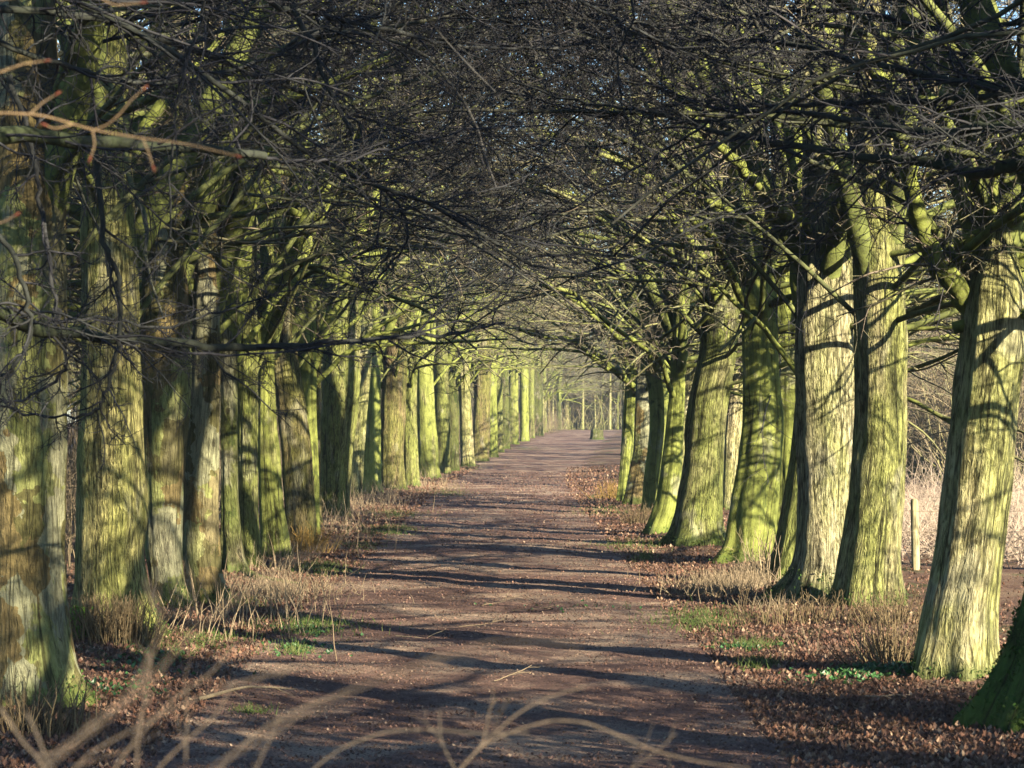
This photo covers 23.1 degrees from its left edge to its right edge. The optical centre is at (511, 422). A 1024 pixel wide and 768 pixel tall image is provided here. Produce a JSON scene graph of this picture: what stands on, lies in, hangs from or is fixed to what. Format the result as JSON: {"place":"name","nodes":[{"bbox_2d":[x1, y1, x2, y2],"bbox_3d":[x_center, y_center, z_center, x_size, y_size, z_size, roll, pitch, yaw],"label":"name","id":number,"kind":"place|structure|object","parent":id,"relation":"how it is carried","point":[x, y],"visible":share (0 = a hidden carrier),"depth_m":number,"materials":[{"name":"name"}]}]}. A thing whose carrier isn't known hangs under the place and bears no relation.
{"place":"outdoors","nodes":[
{"label":"outdoors","id":0,"kind":"place"},
{"bbox_2d":[0,0,241,223],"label":"budding sapling","id":1,"kind":"object","parent":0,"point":[57,93],"visible":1,"depth_m":4.60,"materials":[{"name":"brown"}]},
{"bbox_2d":[99,429,799,714],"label":"grass","id":2,"kind":"structure","parent":0,"point":[292,648],"depth_m":27.00,"materials":[{"name":"green plant"}]},
{"bbox_2d":[8,429,916,767],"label":"path","id":3,"kind":"structure","parent":0,"point":[562,451],"depth_m":22.69,"materials":[{"name":"brown soil"}]},
{"bbox_2d":[199,685,293,701],"bbox_3d":[-2.100,2.168,19.833,0.780,0.152,0.277,0,0,0],"label":"fallen stick","id":4,"kind":"object","parent":3,"relation":"on","point":[218,693],"visible":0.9,"depth_m":19.89,"materials":[{"name":"brown wood"}]},
{"bbox_2d":[0,514,749,767],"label":"bare shrub","id":5,"kind":"object","parent":3,"relation":"on","point":[480,746],"visible":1,"depth_m":2.90,"materials":[{"name":"beige plant"}]},
{"bbox_2d":[494,665,537,680],"bbox_3d":[0.043,2.110,21.033,0.388,0.128,0.065,0,0,-14],"label":"fallen stick","id":6,"kind":"object","parent":3,"relation":"on","point":[518,672],"visible":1,"depth_m":21.05,"materials":[{"name":"wood"}]},
{"bbox_2d":[0,423,1023,767],"bbox_3d":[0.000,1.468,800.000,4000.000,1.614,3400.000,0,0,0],"label":"ground","id":7,"kind":"structure","parent":0,"point":[608,453],"depth_m":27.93,"materials":[{"name":"brown plant"}]},
{"bbox_2d":[0,663,122,740],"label":"basal shoots","id":8,"kind":"object","parent":7,"relation":"on","point":[37,711],"visible":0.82,"depth_m":17.86,"materials":[{"name":"brown plant"}]},
{"bbox_2d":[57,40,80,444],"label":"woodland tree","id":9,"kind":"object","parent":7,"relation":"on","point":[76,388],"visible":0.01,"depth_m":138.73,"materials":[{"name":"green plant"}]},
{"bbox_2d":[70,605,92,638],"bbox_3d":[-4.149,1.974,23.994,0.324,0.452,0.351,0,0,23],"label":"moss clump","id":10,"kind":"object","parent":7,"relation":"on","point":[78,609],"visible":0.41,"depth_m":23.97,"materials":[{"name":"plant"}]},
{"bbox_2d":[68,52,134,412],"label":"woodland tree","id":11,"kind":"object","parent":7,"relation":"on","point":[74,370],"visible":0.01,"depth_m":96.94,"materials":[{"name":"green plant"}]},
{"bbox_2d":[68,589,198,648],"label":"basal shoots","id":12,"kind":"object","parent":7,"relation":"on","point":[114,630],"visible":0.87,"depth_m":23.81,"materials":[{"name":"brown plant"}]},
{"bbox_2d":[67,194,462,345],"bbox_3d":[-10.832,-5.949,41.384,16.786,16.604,12.071,0,0,-41],"label":"woodland tree","id":13,"kind":"object","parent":7,"relation":"on","point":[335,316],"visible":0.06,"depth_m":42.13,"materials":[{"name":"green plant"}]},
{"bbox_2d":[68,9,466,389],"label":"woodland tree","id":14,"kind":"object","parent":7,"relation":"on","point":[70,348],"depth_m":96.54,"materials":[{"name":"green plant"}]},
{"bbox_2d":[65,346,472,573],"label":"undergrowth","id":15,"kind":"object","parent":7,"relation":"on","point":[71,478],"visible":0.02,"depth_m":41.25,"materials":[{"name":"brown plant"}]},
{"bbox_2d":[56,0,491,355],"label":"woodland tree","id":16,"kind":"object","parent":7,"relation":"on","point":[311,228],"visible":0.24,"depth_m":27.41,"materials":[{"name":"brown plant"}]},
{"bbox_2d":[68,0,485,406],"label":"woodland tree","id":17,"kind":"object","parent":7,"relation":"on","point":[380,257],"depth_m":74.26,"materials":[{"name":"green plant"}]},
{"bbox_2d":[66,0,546,584],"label":"avenue tree","id":18,"kind":"object","parent":7,"relation":"on","point":[230,540],"visible":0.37,"depth_m":35.29,"materials":[{"name":"green plant"}]},
{"bbox_2d":[289,520,345,552],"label":"basal shoots","id":19,"kind":"object","parent":7,"relation":"on","point":[312,543],"visible":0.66,"depth_m":43.00,"materials":[{"name":"brown plant"}]},
{"bbox_2d":[313,120,326,523],"bbox_3d":[-4.134,-2.194,54.051,0.296,9.250,0.211,0,0,-34],"label":"avenue tree","id":20,"kind":"object","parent":7,"relation":"on","point":[318,402],"visible":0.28,"depth_m":53.97,"materials":[{"name":"green plant"}]},
{"bbox_2d":[57,0,647,534],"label":"avenue tree","id":21,"kind":"object","parent":7,"relation":"on","point":[311,380],"visible":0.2,"depth_m":49.45,"materials":[{"name":"green plant"}]},
{"bbox_2d":[350,169,377,497],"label":"avenue tree","id":22,"kind":"object","parent":7,"relation":"on","point":[358,459],"visible":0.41,"depth_m":71.86,"materials":[{"name":"green bark"}]},
{"bbox_2d":[67,1,667,515],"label":"avenue tree","id":23,"kind":"object","parent":7,"relation":"on","point":[339,417],"visible":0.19,"depth_m":57.25,"materials":[{"name":"green plant"}]},
{"bbox_2d":[58,1,711,566],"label":"avenue tree","id":24,"kind":"object","parent":7,"relation":"on","point":[248,461],"visible":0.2,"depth_m":36.92,"materials":[{"name":"green plant"}]},
{"bbox_2d":[191,64,584,478],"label":"avenue tree","id":25,"kind":"object","parent":7,"relation":"on","point":[427,442],"visible":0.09,"depth_m":97.70,"materials":[{"name":"green plant"}]},
{"bbox_2d":[57,0,731,608],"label":"avenue tree","id":26,"kind":"object","parent":7,"relation":"on","point":[165,454],"visible":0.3,"depth_m":28.63,"materials":[{"name":"green plant"}]},
{"bbox_2d":[66,0,748,603],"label":"avenue tree","id":27,"kind":"object","parent":7,"relation":"on","point":[202,548],"visible":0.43,"depth_m":29.81,"materials":[{"name":"green plant"}]},
{"bbox_2d":[257,13,572,486],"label":"avenue tree","id":28,"kind":"object","parent":7,"relation":"on","point":[411,459],"visible":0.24,"depth_m":85.70,"materials":[{"name":"green plant"}]},
{"bbox_2d":[66,6,772,541],"bbox_3d":[-4.343,-6.196,45.649,13.931,17.250,18.847,0,0,-38],"label":"avenue tree","id":29,"kind":"object","parent":7,"relation":"on","point":[298,476],"visible":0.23,"depth_m":45.51,"materials":[{"name":"green plant"}]},
{"bbox_2d":[219,92,620,489],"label":"avenue tree","id":30,"kind":"object","parent":7,"relation":"on","point":[393,408],"visible":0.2,"depth_m":81.63,"materials":[{"name":"green plant"}]},
{"bbox_2d":[66,0,784,557],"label":"avenue tree","id":31,"kind":"object","parent":7,"relation":"on","point":[272,518],"visible":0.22,"depth_m":40.97,"materials":[{"name":"green plant"}]},
{"bbox_2d":[257,5,604,493],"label":"avenue tree","id":32,"kind":"object","parent":7,"relation":"on","point":[373,464],"visible":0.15,"depth_m":75.78,"materials":[{"name":"green plant"}]},
{"bbox_2d":[381,337,504,390],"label":"woodland tree","id":33,"kind":"object","parent":7,"relation":"on","point":[478,374],"depth_m":127.04,"materials":[{"name":"green plant"}]},
{"bbox_2d":[380,128,517,404],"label":"woodland tree","id":34,"kind":"object","parent":7,"relation":"on","point":[471,387],"depth_m":158.56,"materials":[{"name":"green plant"}]},
{"bbox_2d":[148,449,768,659],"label":"dry stalks","id":35,"kind":"object","parent":7,"relation":"on","point":[247,608],"visible":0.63,"depth_m":28.57,"materials":[{"name":"brown plant"}]},
{"bbox_2d":[314,162,608,470],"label":"avenue tree","id":36,"kind":"object","parent":7,"relation":"on","point":[454,425],"visible":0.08,"depth_m":111.75,"materials":[{"name":"green plant"}]},
{"bbox_2d":[328,122,596,473],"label":"avenue tree","id":37,"kind":"object","parent":7,"relation":"on","point":[442,415],"visible":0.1,"depth_m":105.67,"materials":[{"name":"green plant"}]},
{"bbox_2d":[0,0,948,708],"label":"avenue tree","id":38,"kind":"object","parent":7,"relation":"on","point":[36,636],"visible":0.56,"depth_m":19.40,"materials":[{"name":"green plant"}]},
{"bbox_2d":[0,0,956,478],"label":"avenue tree","id":39,"kind":"object","parent":7,"relation":"on","point":[20,134],"visible":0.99,"depth_m":15.09,"materials":[{"name":"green plant"}]},
{"bbox_2d":[80,599,912,699],"bbox_3d":[-0.093,2.140,25.266,7.964,0.161,10.615,0,0,0],"label":"ground ivy","id":40,"kind":"object","parent":7,"relation":"on","point":[868,668],"visible":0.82,"depth_m":21.69,"materials":[{"name":"green plant"}]},
{"bbox_2d":[443,132,580,465],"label":"avenue tree","id":41,"kind":"object","parent":7,"relation":"on","point":[466,438],"visible":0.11,"depth_m":121.66,"materials":[{"name":"green plant"}]},
{"bbox_2d":[426,231,597,456],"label":"avenue tree","id":42,"kind":"object","parent":7,"relation":"on","point":[493,450],"visible":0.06,"depth_m":145.84,"materials":[{"name":"green plant"}]},
{"bbox_2d":[459,409,571,452],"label":"verge brush","id":43,"kind":"object","parent":7,"relation":"on","point":[554,424],"visible":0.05,"depth_m":243.39,"materials":[{"name":"brown plant"}]},
{"bbox_2d":[446,218,592,448],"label":"avenue tree","id":44,"kind":"object","parent":7,"relation":"on","point":[506,421],"visible":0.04,"depth_m":169.67,"materials":[{"name":"green plant"}]},
{"bbox_2d":[428,151,615,460],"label":"avenue tree","id":45,"kind":"object","parent":7,"relation":"on","point":[481,425],"visible":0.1,"depth_m":132.56,"materials":[{"name":"green plant"}]},
{"bbox_2d":[471,258,581,440],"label":"avenue tree","id":46,"kind":"object","parent":7,"relation":"on","point":[524,404],"visible":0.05,"depth_m":197.67,"materials":[{"name":"green plant"}]},
{"bbox_2d":[224,431,829,613],"bbox_3d":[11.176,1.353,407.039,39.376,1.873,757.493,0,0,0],"label":"dry grass","id":47,"kind":"structure","parent":7,"relation":"on","point":[732,580],"depth_m":32.48,"materials":[{"name":"beige plant"}]},
{"bbox_2d":[456,250,597,443],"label":"avenue tree","id":48,"kind":"object","parent":7,"relation":"on","point":[513,394],"visible":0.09,"depth_m":183.66,"materials":[{"name":"green plant"}]},
{"bbox_2d":[447,187,608,451],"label":"avenue tree","id":49,"kind":"object","parent":7,"relation":"on","point":[500,411],"visible":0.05,"depth_m":157.69,"materials":[{"name":"green plant"}]},
{"bbox_2d":[56,0,1012,638],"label":"avenue tree","id":50,"kind":"object","parent":7,"relation":"on","point":[110,522],"visible":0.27,"depth_m":24.73,"materials":[{"name":"green plant"}]},
{"bbox_2d":[472,234,602,437],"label":"avenue tree","id":51,"kind":"object","parent":7,"relation":"on","point":[531,403],"visible":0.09,"depth_m":211.68,"materials":[{"name":"green plant"}]},
{"bbox_2d":[511,246,589,435],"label":"avenue tree","id":52,"kind":"object","parent":7,"relation":"on","point":[538,386],"visible":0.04,"depth_m":225.61,"materials":[{"name":"green plant"}]},
{"bbox_2d":[552,363,553,428],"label":"woodland tree","id":53,"kind":"object","parent":7,"relation":"on","point":[552,404],"visible":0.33,"depth_m":288.10,"materials":[{"name":"green plant"}]},
{"bbox_2d":[508,315,606,431],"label":"woodland tree","id":54,"kind":"object","parent":7,"relation":"on","point":[545,402],"visible":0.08,"depth_m":251.18,"materials":[{"name":"green plant"}]},
{"bbox_2d":[492,151,634,374],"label":"avenue tree","id":55,"kind":"object","parent":7,"relation":"on","point":[509,351],"visible":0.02,"depth_m":109.98,"materials":[{"name":"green plant"}]},
{"bbox_2d":[508,340,621,417],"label":"woodland tree","id":56,"kind":"object","parent":7,"relation":"on","point":[577,391],"visible":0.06,"depth_m":292.02,"materials":[{"name":"green plant"}]},
{"bbox_2d":[518,299,617,428],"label":"woodland tree","id":57,"kind":"object","parent":7,"relation":"on","point":[549,399],"visible":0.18,"depth_m":264.69,"materials":[{"name":"green plant"}]},
{"bbox_2d":[505,167,633,378],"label":"avenue tree","id":58,"kind":"object","parent":7,"relation":"on","point":[586,337],"visible":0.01,"depth_m":134.96,"materials":[{"name":"green plant"}]},
{"bbox_2d":[518,315,621,431],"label":"woodland tree","id":59,"kind":"object","parent":7,"relation":"on","point":[545,384],"visible":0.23,"depth_m":235.95,"materials":[{"name":"green plant"}]},
{"bbox_2d":[515,198,633,463],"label":"avenue tree","id":60,"kind":"object","parent":7,"relation":"on","point":[632,447],"visible":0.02,"depth_m":119.85,"materials":[{"name":"green plant"}]},
{"bbox_2d":[528,233,626,454],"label":"avenue tree","id":61,"kind":"object","parent":7,"relation":"on","point":[623,388],"visible":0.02,"depth_m":148.07,"materials":[{"name":"green plant"}]},
{"bbox_2d":[142,0,1016,600],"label":"avenue tree","id":62,"kind":"object","parent":7,"relation":"on","point":[824,400],"visible":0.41,"depth_m":30.46,"materials":[{"name":"green plant"}]},
{"bbox_2d":[550,314,613,428],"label":"woodland tree","id":63,"kind":"object","parent":7,"relation":"on","point":[566,407],"visible":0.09,"depth_m":291.74,"materials":[{"name":"green plant"}]},
{"bbox_2d":[581,369,583,429],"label":"woodland tree","id":64,"kind":"object","parent":7,"relation":"on","point":[582,422],"visible":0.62,"depth_m":287.28,"materials":[{"name":"green plant"}]},
{"bbox_2d":[546,334,621,428],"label":"woodland tree","id":65,"kind":"object","parent":7,"relation":"on","point":[581,393],"visible":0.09,"depth_m":292.51,"materials":[{"name":"green plant"}]},
{"bbox_2d":[549,326,619,429],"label":"woodland tree","id":66,"kind":"object","parent":7,"relation":"on","point":[586,395],"visible":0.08,"depth_m":292.98,"materials":[{"name":"green plant"}]},
{"bbox_2d":[550,328,621,429],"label":"woodland tree","id":67,"kind":"object","parent":7,"relation":"on","point":[559,397],"visible":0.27,"depth_m":278.62,"materials":[{"name":"green plant"}]},
{"bbox_2d":[550,340,621,429],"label":"woodland tree","id":68,"kind":"object","parent":7,"relation":"on","point":[600,397],"visible":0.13,"depth_m":289.78,"materials":[{"name":"green plant"}]},
{"bbox_2d":[550,233,621,429],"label":"woodland tree","id":69,"kind":"object","parent":7,"relation":"on","point":[596,398],"visible":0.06,"depth_m":293.33,"materials":[{"name":"green plant"}]},
{"bbox_2d":[552,342,621,429],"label":"woodland tree","id":70,"kind":"object","parent":7,"relation":"on","point":[617,395],"visible":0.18,"depth_m":291.33,"materials":[{"name":"green plant"}]},
{"bbox_2d":[593,341,595,429],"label":"woodland tree","id":71,"kind":"object","parent":7,"relation":"on","point":[594,412],"visible":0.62,"depth_m":291.01,"materials":[{"name":"green plant"}]},
{"bbox_2d":[589,430,603,439],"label":"tree stump","id":72,"kind":"object","parent":7,"relation":"on","point":[596,434],"visible":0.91,"depth_m":204.57,"materials":[{"name":"green wood"}]},
{"bbox_2d":[470,359,725,429],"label":"undergrowth","id":73,"kind":"object","parent":7,"relation":"on","point":[590,418],"visible":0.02,"depth_m":293.19,"materials":[{"name":"brown plant"}]},
{"bbox_2d":[581,476,617,498],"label":"basal shoots","id":74,"kind":"object","parent":7,"relation":"on","point":[610,492],"visible":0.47,"depth_m":71.40,"materials":[{"name":"brown plant"}]},
{"bbox_2d":[580,363,621,416],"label":"woodland tree","id":75,"kind":"object","parent":7,"relation":"on","point":[608,384],"visible":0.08,"depth_m":290.48,"materials":[{"name":"green plant"}]},
{"bbox_2d":[608,347,611,429],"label":"woodland tree","id":76,"kind":"object","parent":7,"relation":"on","point":[610,415],"visible":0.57,"depth_m":288.69,"materials":[{"name":"green plant"}]},
{"bbox_2d":[263,1,961,546],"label":"avenue tree","id":77,"kind":"object","parent":7,"relation":"on","point":[697,519],"visible":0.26,"depth_m":44.28,"materials":[{"name":"green plant"}]},
{"bbox_2d":[489,117,770,424],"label":"avenue tree","id":78,"kind":"object","parent":7,"relation":"on","point":[575,306],"visible":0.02,"depth_m":98.17,"materials":[{"name":"green plant"}]},
{"bbox_2d":[310,2,955,534],"bbox_3d":[3.365,-6.819,49.388,20.732,18.498,15.324,0,0,-18],"label":"avenue tree","id":79,"kind":"object","parent":7,"relation":"on","point":[676,328],"visible":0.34,"depth_m":49.36,"materials":[{"name":"green plant"}]},
{"bbox_2d":[314,0,955,512],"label":"avenue tree","id":80,"kind":"object","parent":7,"relation":"on","point":[654,442],"visible":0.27,"depth_m":60.66,"materials":[{"name":"green plant"}]},
{"bbox_2d":[618,502,652,524],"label":"basal shoots","id":81,"kind":"object","parent":7,"relation":"on","point":[636,517],"visible":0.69,"depth_m":54.05,"materials":[{"name":"brown plant"}]},
{"bbox_2d":[258,0,1018,606],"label":"avenue tree","id":82,"kind":"object","parent":7,"relation":"on","point":[870,550],"visible":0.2,"depth_m":28.78,"materials":[{"name":"green plant"}]},
{"bbox_2d":[264,0,1023,733],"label":"avenue tree","id":83,"kind":"object","parent":7,"relation":"on","point":[998,700],"visible":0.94,"depth_m":18.14,"materials":[{"name":"green plant"}]},
{"bbox_2d":[274,0,1019,563],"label":"avenue tree","id":84,"kind":"object","parent":7,"relation":"on","point":[752,510],"visible":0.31,"depth_m":38.71,"materials":[{"name":"green plant"}]},
{"bbox_2d":[371,5,925,500],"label":"avenue tree","id":85,"kind":"object","parent":7,"relation":"on","point":[627,427],"visible":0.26,"depth_m":68.99,"materials":[{"name":"green plant"}]},
{"bbox_2d":[302,0,1023,680],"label":"avenue tree","id":86,"kind":"object","parent":7,"relation":"on","point":[958,632],"visible":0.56,"depth_m":20.75,"materials":[{"name":"green plant"}]},
{"bbox_2d":[414,2,929,504],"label":"avenue tree","id":87,"kind":"object","parent":7,"relation":"on","point":[634,490],"visible":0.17,"depth_m":66.86,"materials":[{"name":"green plant"}]},
{"bbox_2d":[350,0,1023,343],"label":"avenue tree","id":88,"kind":"object","parent":7,"relation":"on","point":[1011,126],"visible":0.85,"depth_m":16.78,"materials":[{"name":"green plant"}]},
{"bbox_2d":[431,39,956,466],"bbox_3d":[4.666,-6.221,59.367,14.174,17.250,12.369,0,0,27],"label":"avenue tree","id":89,"kind":"object","parent":7,"relation":"on","point":[689,374],"visible":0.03,"depth_m":59.33,"materials":[{"name":"green plant"}]},
{"bbox_2d":[480,93,910,469],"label":"avenue tree","id":90,"kind":"object","parent":7,"relation":"on","point":[666,395],"visible":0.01,"depth_m":83.70,"materials":[{"name":"green plant"}]},
{"bbox_2d":[377,0,1023,580],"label":"avenue tree","id":91,"kind":"object","parent":7,"relation":"on","point":[785,538],"visible":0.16,"depth_m":33.29,"materials":[{"name":"green plant"}]},
{"bbox_2d":[458,4,961,537],"bbox_3d":[6.117,-6.208,45.700,13.428,17.250,9.657,0,0,-24],"label":"avenue tree","id":92,"kind":"object","parent":7,"relation":"on","point":[788,390],"visible":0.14,"depth_m":45.77,"materials":[{"name":"green plant"}]},
{"bbox_2d":[500,19,957,509],"bbox_3d":[5.873,-6.212,60.018,12.357,17.250,8.777,0,0,0],"label":"avenue tree","id":93,"kind":"object","parent":7,"relation":"on","point":[733,430],"visible":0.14,"depth_m":61.83,"materials":[{"name":"green plant"}]},
{"bbox_2d":[737,543,774,628],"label":"basal shoots","id":94,"kind":"object","parent":7,"relation":"on","point":[749,584],"visible":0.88,"depth_m":26.58,"materials":[{"name":"brown plant"}]},
{"bbox_2d":[741,526,780,580],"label":"basal shoots","id":95,"kind":"object","parent":7,"relation":"on","point":[763,557],"visible":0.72,"depth_m":33.65,"materials":[{"name":"beige plant"}]},
{"bbox_2d":[780,617,820,653],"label":"basal shoots","id":96,"kind":"object","parent":7,"relation":"on","point":[805,640],"visible":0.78,"depth_m":23.38,"materials":[{"name":"brown plant"}]},
{"bbox_2d":[692,585,915,626],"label":"basal shoots","id":97,"kind":"object","parent":7,"relation":"on","point":[806,619],"visible":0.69,"depth_m":26.93,"materials":[{"name":"brown plant"}]},
{"bbox_2d":[813,601,918,666],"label":"basal shoots","id":98,"kind":"object","parent":7,"relation":"on","point":[884,649],"visible":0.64,"depth_m":22.12,"materials":[{"name":"brown plant"}]},
{"bbox_2d":[831,578,923,625],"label":"basal shoots","id":99,"kind":"object","parent":7,"relation":"on","point":[885,608],"visible":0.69,"depth_m":26.18,"materials":[{"name":"brown plant"}]},
{"bbox_2d":[865,694,908,698],"bbox_3d":[2.976,2.181,19.763,0.388,0.060,0.127,0,0,0],"label":"fallen stick","id":100,"kind":"object","parent":7,"relation":"on","point":[886,695],"visible":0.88,"depth_m":19.75,"materials":[{"name":"wood"}]},
{"bbox_2d":[770,0,1018,296],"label":"woodland tree","id":101,"kind":"object","parent":7,"relation":"on","point":[940,201],"visible":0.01,"depth_m":35.91,"materials":[{"name":"green plant"}]},
{"bbox_2d":[911,499,1010,569],"bbox_3d":[5.985,1.702,35.945,2.804,1.220,0.416,0,0,-2],"label":"fence post","id":102,"kind":"object","parent":7,"relation":"on","point":[915,555],"visible":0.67,"depth_m":35.75,"materials":[{"name":"brown wood"}]},
{"bbox_2d":[901,440,1023,567],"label":"bramble patch","id":103,"kind":"object","parent":7,"relation":"on","point":[924,504],"visible":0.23,"depth_m":44.77,"materials":[{"name":"beige plant"}]},
{"bbox_2d":[905,275,1023,488],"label":"hedge thicket","id":104,"kind":"object","parent":7,"relation":"on","point":[940,403],"visible":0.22,"depth_m":86.62,"materials":[{"name":"beige plant"}]},
{"bbox_2d":[57,0,1019,422],"label":"sky","id":105,"kind":"structure","parent":0,"point":[489,0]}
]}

